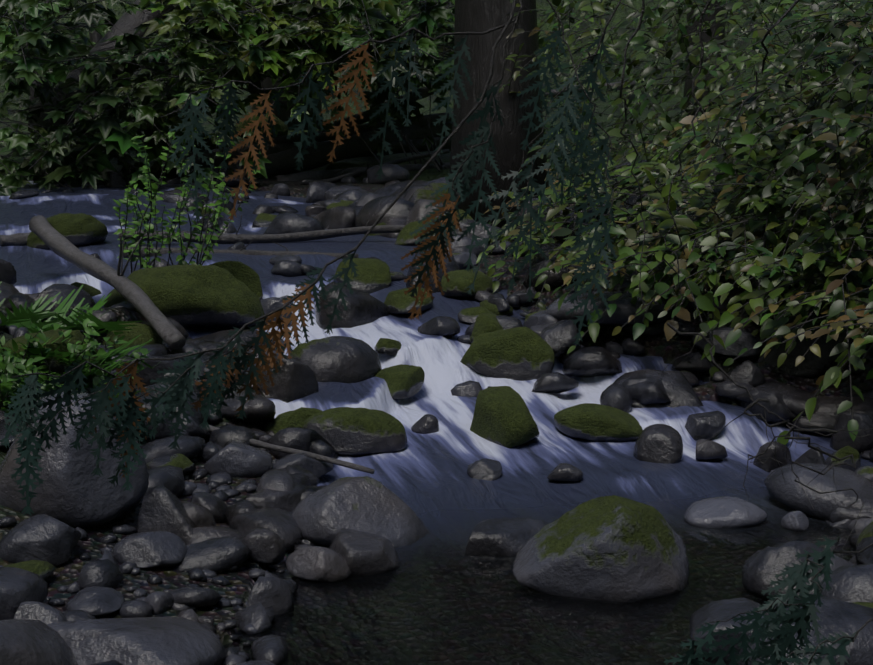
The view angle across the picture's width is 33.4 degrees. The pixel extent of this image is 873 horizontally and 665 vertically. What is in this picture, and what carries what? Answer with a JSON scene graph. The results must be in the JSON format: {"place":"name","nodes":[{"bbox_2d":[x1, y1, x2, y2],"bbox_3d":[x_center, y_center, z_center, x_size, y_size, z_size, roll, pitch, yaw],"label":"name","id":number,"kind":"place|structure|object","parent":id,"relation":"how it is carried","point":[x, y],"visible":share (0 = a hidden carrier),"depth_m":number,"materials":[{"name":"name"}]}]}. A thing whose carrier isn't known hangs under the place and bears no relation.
{"place":"outdoors","nodes":[
{"label":"outdoors","id":0,"kind":"place"},
{"bbox_2d":[0,180,872,664],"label":"stream water","id":1,"kind":"structure","parent":0,"point":[438,596],"depth_m":6.84,"materials":[{"name":"liquid"}]},
{"bbox_2d":[0,0,872,664],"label":"cedar","id":2,"kind":"object","parent":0,"point":[220,376],"depth_m":3.82,"materials":[{"name":"green plant"}]},
{"bbox_2d":[0,0,872,644],"bbox_3d":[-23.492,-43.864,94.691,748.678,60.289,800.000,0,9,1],"label":"ground","id":3,"kind":"structure","parent":0,"point":[242,582],"depth_m":9.76,"materials":[{"name":"brown soil"}]},
{"bbox_2d":[0,281,159,412],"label":"fern fronds","id":4,"kind":"object","parent":3,"relation":"on","point":[31,318],"visible":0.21,"depth_m":7.81,"materials":[{"name":"green plant"}]},
{"bbox_2d":[0,81,635,473],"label":"fallen logs","id":5,"kind":"object","parent":3,"relation":"on","point":[282,152],"visible":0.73,"depth_m":16.56,"materials":[{"name":"brown wood"}]},
{"bbox_2d":[28,0,730,227],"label":"tree trunks and limbs","id":6,"kind":"object","parent":3,"relation":"on","point":[509,135],"visible":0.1,"depth_m":11.87,"materials":[{"name":"brown plant"}]},
{"bbox_2d":[0,0,872,444],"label":"shrub","id":7,"kind":"object","parent":3,"relation":"on","point":[192,58],"depth_m":10.38,"materials":[{"name":"green plant"}]},
{"bbox_2d":[0,113,872,664],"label":"rocks","id":8,"kind":"object","parent":3,"relation":"on","point":[618,549],"visible":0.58,"depth_m":6.75,"materials":[{"name":"grey stone"}]}
]}

